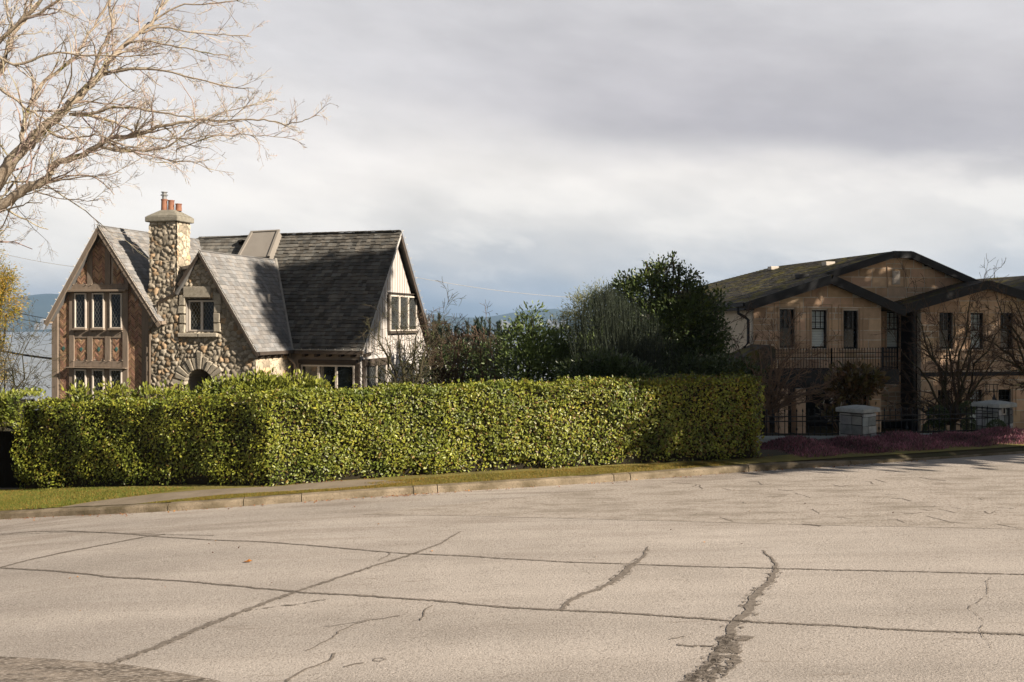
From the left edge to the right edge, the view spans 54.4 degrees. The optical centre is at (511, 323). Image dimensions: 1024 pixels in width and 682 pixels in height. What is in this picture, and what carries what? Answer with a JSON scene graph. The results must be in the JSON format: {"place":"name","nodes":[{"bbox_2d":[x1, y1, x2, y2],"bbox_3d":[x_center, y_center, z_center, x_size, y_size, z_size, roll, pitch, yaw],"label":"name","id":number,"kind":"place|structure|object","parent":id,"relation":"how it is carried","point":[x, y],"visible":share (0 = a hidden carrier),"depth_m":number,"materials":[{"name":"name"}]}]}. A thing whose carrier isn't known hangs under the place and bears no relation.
{"place":"outdoors","nodes":[
{"label":"outdoors","id":0,"kind":"place"},
{"bbox_2d":[1,253,73,266],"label":"overhead wire","id":1,"kind":"object","parent":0,"point":[39,261],"visible":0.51,"depth_m":40.95,"materials":[{"name":"grey metal"}]},
{"bbox_2d":[54,479,399,507],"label":"path","id":2,"kind":"structure","parent":0,"point":[201,493],"depth_m":19.22,"materials":[{"name":"concrete"}]},
{"bbox_2d":[44,191,431,406],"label":"stone house","id":3,"kind":"structure","parent":0,"point":[269,300],"depth_m":31.30,"materials":[{"name":"stone"}]},
{"bbox_2d":[1,350,51,358],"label":"overhead cable","id":4,"kind":"object","parent":3,"relation":"attached to","point":[30,355],"visible":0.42,"depth_m":33.30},
{"bbox_2d":[74,293,86,327],"bbox_3d":[-13.590,-0.387,31.358,0.436,1.125,0.065,0,0,16],"label":"window","id":5,"kind":"structure","parent":3,"relation":"in","point":[80,299],"depth_m":31.37,"materials":[{"name":"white glass"}]},
{"bbox_2d":[74,369,86,397],"bbox_3d":[-13.590,2.025,31.358,0.436,1.138,0.065,0,0,16],"label":"window","id":6,"kind":"structure","parent":3,"relation":"in","point":[79,374],"depth_m":31.35,"materials":[{"name":"white glass"}]},
{"bbox_2d":[92,293,104,327],"bbox_3d":[-12.953,-0.384,31.175,0.440,1.118,0.065,0,0,16],"label":"window","id":7,"kind":"structure","parent":3,"relation":"in","point":[98,299],"depth_m":31.18,"materials":[{"name":"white glass"}]},
{"bbox_2d":[92,369,104,396],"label":"window","id":8,"kind":"structure","parent":3,"relation":"in","point":[98,375],"depth_m":31.18,"materials":[{"name":"white glass"}]},
{"bbox_2d":[109,293,121,327],"bbox_3d":[-12.323,-0.382,30.995,0.443,1.112,0.065,0,0,16],"label":"window","id":9,"kind":"structure","parent":3,"relation":"in","point":[115,299],"depth_m":31.00,"materials":[{"name":"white glass"}]},
{"bbox_2d":[109,369,121,387],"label":"window","id":10,"kind":"structure","parent":3,"relation":"in","point":[114,374],"depth_m":31.00,"materials":[{"name":"white glass"}]},
{"bbox_2d":[178,286,221,336],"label":"window stones","id":11,"kind":"structure","parent":3,"relation":"in","point":[200,291],"depth_m":30.12,"materials":[{"name":"beige stone"}]},
{"bbox_2d":[188,300,213,330],"bbox_3d":[-9.433,-0.221,30.331,0.937,0.949,0.069,0,0,16],"label":"window","id":12,"kind":"structure","parent":3,"relation":"in","point":[200,312],"depth_m":30.34,"materials":[{"name":"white glass"}]},
{"bbox_2d":[205,374,213,389],"bbox_3d":[-9.180,2.752,31.207,0.980,2.696,0.085,0,0,16],"label":"door","id":13,"kind":"structure","parent":3,"relation":"in","point":[208,375],"depth_m":31.27,"materials":[{"name":"brown wood"}]},
{"bbox_2d":[301,365,354,397],"bbox_3d":[-5.831,2.017,31.493,1.848,1.384,0.069,0,0,16],"label":"window","id":14,"kind":"structure","parent":3,"relation":"in","point":[345,374],"depth_m":31.43,"materials":[{"name":"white glass"}]},
{"bbox_2d":[365,365,386,387],"bbox_3d":[-4.405,2.088,32.293,0.069,1.553,1.661,0,0,16],"label":"window","id":15,"kind":"structure","parent":3,"relation":"in","point":[369,370],"depth_m":32.10,"materials":[{"name":"white glass"}]},
{"bbox_2d":[390,295,416,330],"bbox_3d":[-3.771,-0.335,34.596,0.069,1.238,2.412,0,0,16],"label":"window","id":16,"kind":"structure","parent":3,"relation":"in","point":[413,302],"depth_m":34.60,"materials":[{"name":"white glass"}]},
{"bbox_2d":[0,294,587,327],"bbox_3d":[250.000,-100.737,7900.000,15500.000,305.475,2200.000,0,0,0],"label":"hills","id":17,"kind":"structure","parent":0,"point":[42,306],"depth_m":7601.99,"materials":[{"name":"blue"}]},
{"bbox_2d":[0,326,588,331],"bbox_3d":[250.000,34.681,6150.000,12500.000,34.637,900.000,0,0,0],"label":"shore","id":18,"kind":"structure","parent":0,"point":[19,329],"depth_m":5959.36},
{"bbox_2d":[40,319,44,329],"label":"building","id":19,"kind":"structure","parent":18,"relation":"on","point":[42,322],"depth_m":5840.77,"materials":[{"name":"white"}]},
{"bbox_2d":[0,332,608,409],"bbox_3d":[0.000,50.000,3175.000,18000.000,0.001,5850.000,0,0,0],"label":"water","id":20,"kind":"structure","parent":0,"point":[41,347],"depth_m":1366.86,"materials":[{"name":"blue liquid"}]},
{"bbox_2d":[416,277,575,297],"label":"overhead wire","id":21,"kind":"object","parent":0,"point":[491,289],"visible":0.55,"depth_m":51.56,"materials":[{"name":"grey metal"}]},
{"bbox_2d":[0,453,1023,681],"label":"road","id":22,"kind":"structure","parent":0,"point":[110,621],"depth_m":11.69,"materials":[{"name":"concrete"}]},
{"bbox_2d":[0,656,220,681],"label":"rough road patch","id":23,"kind":"object","parent":22,"relation":"on","point":[18,669],"visible":1,"depth_m":9.42,"materials":[{"name":"grey asphalt"}]},
{"bbox_2d":[8,454,916,610],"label":"leaf litter","id":24,"kind":"object","parent":22,"relation":"on","point":[455,491],"visible":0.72,"depth_m":18.84,"materials":[{"name":"brown plant"}]},
{"bbox_2d":[0,451,1023,519],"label":"kerb","id":25,"kind":"structure","parent":22,"relation":"on","point":[314,496],"depth_m":18.97,"materials":[{"name":"concrete"}]},
{"bbox_2d":[0,477,1023,681],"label":"road joints","id":26,"kind":"object","parent":22,"relation":"on","point":[750,604],"visible":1,"depth_m":10.97,"materials":[{"name":"grey asphalt"}]},
{"bbox_2d":[363,462,1023,528],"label":"rough road strip","id":27,"kind":"object","parent":22,"relation":"on","point":[859,499],"visible":1,"depth_m":17.17,"materials":[{"name":"concrete"}]},
{"bbox_2d":[0,437,1023,510],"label":"verge","id":28,"kind":"structure","parent":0,"point":[780,458],"depth_m":20.48,"materials":[{"name":"green plant"}]},
{"bbox_2d":[0,386,45,426],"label":"gate hedge","id":29,"kind":"object","parent":28,"relation":"on","point":[11,409],"visible":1,"depth_m":21.96,"materials":[{"name":"green plant"}]},
{"bbox_2d":[0,486,193,509],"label":"verge grass","id":30,"kind":"structure","parent":28,"relation":"on","point":[62,496],"depth_m":20.32,"materials":[{"name":"green plant"}]},
{"bbox_2d":[0,424,1023,510],"bbox_3d":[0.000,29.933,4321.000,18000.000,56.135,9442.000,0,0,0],"label":"ground","id":31,"kind":"structure","parent":0,"point":[765,452],"depth_m":22.29,"materials":[{"name":"soil"}]},
{"bbox_2d":[0,426,24,487],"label":"garden gate","id":32,"kind":"structure","parent":31,"relation":"on","point":[8,479],"depth_m":22.98,"materials":[{"name":"black metal"}]},
{"bbox_2d":[0,220,38,387],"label":"golden cedar","id":33,"kind":"object","parent":31,"relation":"on","point":[5,289],"visible":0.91,"depth_m":27.06,"materials":[{"name":"yellow plant"}]},
{"bbox_2d":[0,297,67,430],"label":"bare shrub","id":34,"kind":"object","parent":31,"relation":"on","point":[13,383],"visible":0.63,"depth_m":25.65,"materials":[{"name":"brown plant"}]},
{"bbox_2d":[0,0,338,282],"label":"street maple","id":35,"kind":"object","parent":31,"relation":"on","point":[19,152],"visible":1,"depth_m":19.38,"materials":[{"name":"brown plant"}]},
{"bbox_2d":[56,366,336,409],"bbox_3d":[-6.956,2.208,22.303,6.272,2.514,1.755,0,0,0],"label":"laurel bush","id":36,"kind":"object","parent":31,"relation":"on","point":[284,381],"visible":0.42,"depth_m":22.18,"materials":[{"name":"green plant"}]},
{"bbox_2d":[9,370,765,488],"bbox_3d":[-2.993,2.443,21.193,16.827,2.822,3.833,0,0,4],"label":"laurel hedge","id":37,"kind":"object","parent":31,"relation":"on","point":[241,438],"visible":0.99,"depth_m":20.61,"materials":[{"name":"green plant"}]},
{"bbox_2d":[354,280,464,395],"bbox_3d":[-2.884,1.505,28.540,3.163,5.702,2.192,0,0,0],"label":"apple tree","id":38,"kind":"object","parent":31,"relation":"on","point":[414,349],"visible":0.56,"depth_m":28.51,"materials":[{"name":"brown plant"}]},
{"bbox_2d":[412,307,479,392],"bbox_3d":[-1.935,1.931,29.540,2.052,4.851,1.874,0,0,0],"label":"tangled shrub","id":39,"kind":"object","parent":31,"relation":"on","point":[442,373],"visible":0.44,"depth_m":29.39,"materials":[{"name":"plant"}]},
{"bbox_2d":[395,330,519,391],"bbox_3d":[-1.411,2.227,31.474,4.601,4.104,2.667,0,0,0],"label":"dark yew","id":40,"kind":"object","parent":31,"relation":"on","point":[476,370],"visible":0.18,"depth_m":31.26,"materials":[{"name":"green plant"}]},
{"bbox_2d":[428,312,508,380],"bbox_3d":[-1.414,1.974,33.449,2.879,4.751,1.987,0,0,0],"label":"mountain pine","id":41,"kind":"object","parent":31,"relation":"on","point":[479,326],"visible":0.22,"depth_m":33.16,"materials":[{"name":"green plant"}]},
{"bbox_2d":[463,300,515,390],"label":"pale twig shrub","id":42,"kind":"object","parent":31,"relation":"on","point":[480,358],"visible":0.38,"depth_m":28.93,"materials":[{"name":"plant"}]},
{"bbox_2d":[481,300,643,389],"bbox_3d":[1.614,1.812,28.427,5.336,4.950,2.706,0,0,-28],"label":"green laurel","id":43,"kind":"object","parent":31,"relation":"on","point":[546,353],"visible":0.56,"depth_m":27.82,"materials":[{"name":"green plant"}]},
{"bbox_2d":[539,277,609,351],"bbox_3d":[2.259,1.385,31.077,2.871,5.760,2.030,0,0,-15],"label":"bamboo","id":44,"kind":"object","parent":31,"relation":"on","point":[571,311],"visible":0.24,"depth_m":30.93,"materials":[{"name":"green plant"}]},
{"bbox_2d":[550,344,662,386],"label":"rhododendron","id":45,"kind":"object","parent":31,"relation":"on","point":[607,363],"visible":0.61,"depth_m":23.44,"materials":[{"name":"green plant"}]},
{"bbox_2d":[562,279,710,386],"bbox_3d":[3.328,1.592,26.825,3.971,5.565,2.020,0,0,0],"label":"broom shrub","id":46,"kind":"object","parent":31,"relation":"on","point":[610,320],"visible":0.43,"depth_m":26.38,"materials":[{"name":"green plant"}]},
{"bbox_2d":[578,250,739,375],"bbox_3d":[4.337,1.079,28.917,4.757,6.401,2.438,0,0,0],"label":"camellia tree","id":47,"kind":"object","parent":31,"relation":"on","point":[683,311],"visible":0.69,"depth_m":28.76,"materials":[{"name":"green plant"}]},
{"bbox_2d":[654,345,783,398],"bbox_3d":[5.643,2.416,27.456,3.727,3.702,2.484,0,0,0],"label":"shade shrub","id":48,"kind":"object","parent":31,"relation":"on","point":[715,366],"visible":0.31,"depth_m":27.31,"materials":[{"name":"green plant"}]},
{"bbox_2d":[721,298,780,407],"bbox_3d":[6.769,1.784,29.901,2.840,5.134,1.706,0,0,28],"label":"twiggy shrub","id":49,"kind":"object","parent":31,"relation":"on","point":[741,316],"visible":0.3,"depth_m":29.90,"materials":[{"name":"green plant"}]},
{"bbox_2d":[731,308,844,435],"bbox_3d":[7.380,1.323,26.550,3.017,3.506,1.746,0,0,0],"label":"twiggy shrub","id":50,"kind":"object","parent":31,"relation":"on","point":[777,396],"visible":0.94,"depth_m":26.51,"materials":[{"name":"brown plant"}]},
{"bbox_2d":[754,436,838,449],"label":"garden wall","id":51,"kind":"structure","parent":31,"relation":"on","point":[767,438],"depth_m":24.66,"materials":[{"name":"grey stone"}]},
{"bbox_2d":[753,408,839,435],"bbox_3d":[7.175,2.477,24.825,2.443,0.746,0.058,0,0,-10],"label":"iron fence","id":52,"kind":"object","parent":51,"relation":"on","point":[796,421],"visible":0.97,"depth_m":24.81,"materials":[{"name":"black metal"}]},
{"bbox_2d":[632,251,1023,432],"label":"tan house","id":53,"kind":"structure","parent":31,"relation":"on","point":[846,297],"depth_m":41.49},
{"bbox_2d":[774,303,799,351],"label":"window","id":54,"kind":"structure","parent":53,"relation":"in","point":[784,326],"depth_m":40.37,"materials":[{"name":"black glass"}]},
{"bbox_2d":[806,304,832,351],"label":"window","id":55,"kind":"structure","parent":53,"relation":"in","point":[819,318],"depth_m":40.62,"materials":[{"name":"grey glass"}]},
{"bbox_2d":[838,305,863,351],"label":"window","id":56,"kind":"structure","parent":53,"relation":"in","point":[849,319],"depth_m":40.85,"materials":[{"name":"black glass"}]},
{"bbox_2d":[881,421,900,427],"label":"lower window","id":57,"kind":"structure","parent":53,"relation":"in","point":[887,423],"depth_m":42.59,"materials":[{"name":"black glass"}]},
{"bbox_2d":[882,311,901,351],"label":"window","id":58,"kind":"structure","parent":53,"relation":"in","point":[891,315],"depth_m":42.83,"materials":[{"name":"grey glass"}]},
{"bbox_2d":[933,382,952,407],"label":"window","id":59,"kind":"structure","parent":53,"relation":"in","point":[939,391],"depth_m":41.51,"materials":[{"name":"black glass"}]},
{"bbox_2d":[934,306,958,351],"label":"window","id":60,"kind":"structure","parent":53,"relation":"in","point":[944,327],"depth_m":41.61,"materials":[{"name":"black glass"}]},
{"bbox_2d":[964,381,987,428],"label":"window","id":61,"kind":"structure","parent":53,"relation":"in","point":[979,393],"depth_m":41.78,"materials":[{"name":"black glass"}]},
{"bbox_2d":[965,307,988,352],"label":"window","id":62,"kind":"structure","parent":53,"relation":"in","point":[976,318],"depth_m":41.82,"materials":[{"name":"black glass"}]},
{"bbox_2d":[993,381,1016,414],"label":"window","id":63,"kind":"structure","parent":53,"relation":"in","point":[1003,394],"depth_m":42.03,"materials":[{"name":"black glass"}]},
{"bbox_2d":[995,307,1018,352],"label":"window","id":64,"kind":"structure","parent":53,"relation":"in","point":[1001,318],"depth_m":42.08,"materials":[{"name":"black glass"}]},
{"bbox_2d":[815,356,895,432],"bbox_3d":[9.393,2.429,27.526,2.082,3.177,1.841,0,0,-35],"label":"magnolia","id":65,"kind":"object","parent":31,"relation":"on","point":[848,386],"visible":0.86,"depth_m":27.45,"materials":[{"name":"green plant"}]},
{"bbox_2d":[836,405,879,437],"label":"stone pillar","id":66,"kind":"structure","parent":31,"relation":"on","point":[858,420],"depth_m":24.67,"materials":[{"name":"grey stone"}]},
{"bbox_2d":[756,425,1023,457],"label":"heather border","id":67,"kind":"object","parent":31,"relation":"on","point":[932,440],"visible":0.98,"depth_m":23.23,"materials":[{"name":"purple plant"}]},
{"bbox_2d":[922,405,949,432],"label":"ball topiary","id":68,"kind":"object","parent":31,"relation":"on","point":[934,422],"visible":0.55,"depth_m":29.84,"materials":[{"name":"green plant"}]},
{"bbox_2d":[873,254,1023,432],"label":"front maple","id":69,"kind":"object","parent":31,"relation":"on","point":[944,381],"visible":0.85,"depth_m":30.44,"materials":[{"name":"brown plant"}]},
{"bbox_2d":[959,400,975,431],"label":"ball topiary","id":70,"kind":"object","parent":31,"relation":"on","point":[968,403],"visible":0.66,"depth_m":29.43,"materials":[{"name":"green plant"}]},
{"bbox_2d":[971,384,1016,429],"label":"stone pillar","id":71,"kind":"structure","parent":31,"relation":"on","point":[999,408],"depth_m":26.11,"materials":[{"name":"grey stone"}]},
{"bbox_2d":[968,257,1023,393],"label":"edge tree","id":72,"kind":"object","parent":31,"relation":"on","point":[1018,365],"visible":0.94,"depth_m":30.57,"materials":[{"name":"brown plant"}]},
{"bbox_2d":[986,418,1005,433],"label":"ball topiary","id":73,"kind":"object","parent":31,"relation":"on","point":[1001,423],"visible":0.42,"depth_m":25.32,"materials":[{"name":"green plant"}]},
{"bbox_2d":[0,0,1023,317],"label":"sky","id":74,"kind":"structure","parent":0,"point":[550,148],"materials":[{"name":"grey"}]},
{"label":"garden wall","id":75,"kind":"object","parent":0,"visible":0},
{"bbox_2d":[876,405,1009,432],"bbox_3d":[11.000,2.495,25.625,4.158,0.710,0.060,0,0,-13],"label":"iron fence","id":76,"kind":"object","parent":75,"relation":"on","point":[950,418],"visible":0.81,"depth_m":25.61,"materials":[{"name":"black metal"}]}
]}

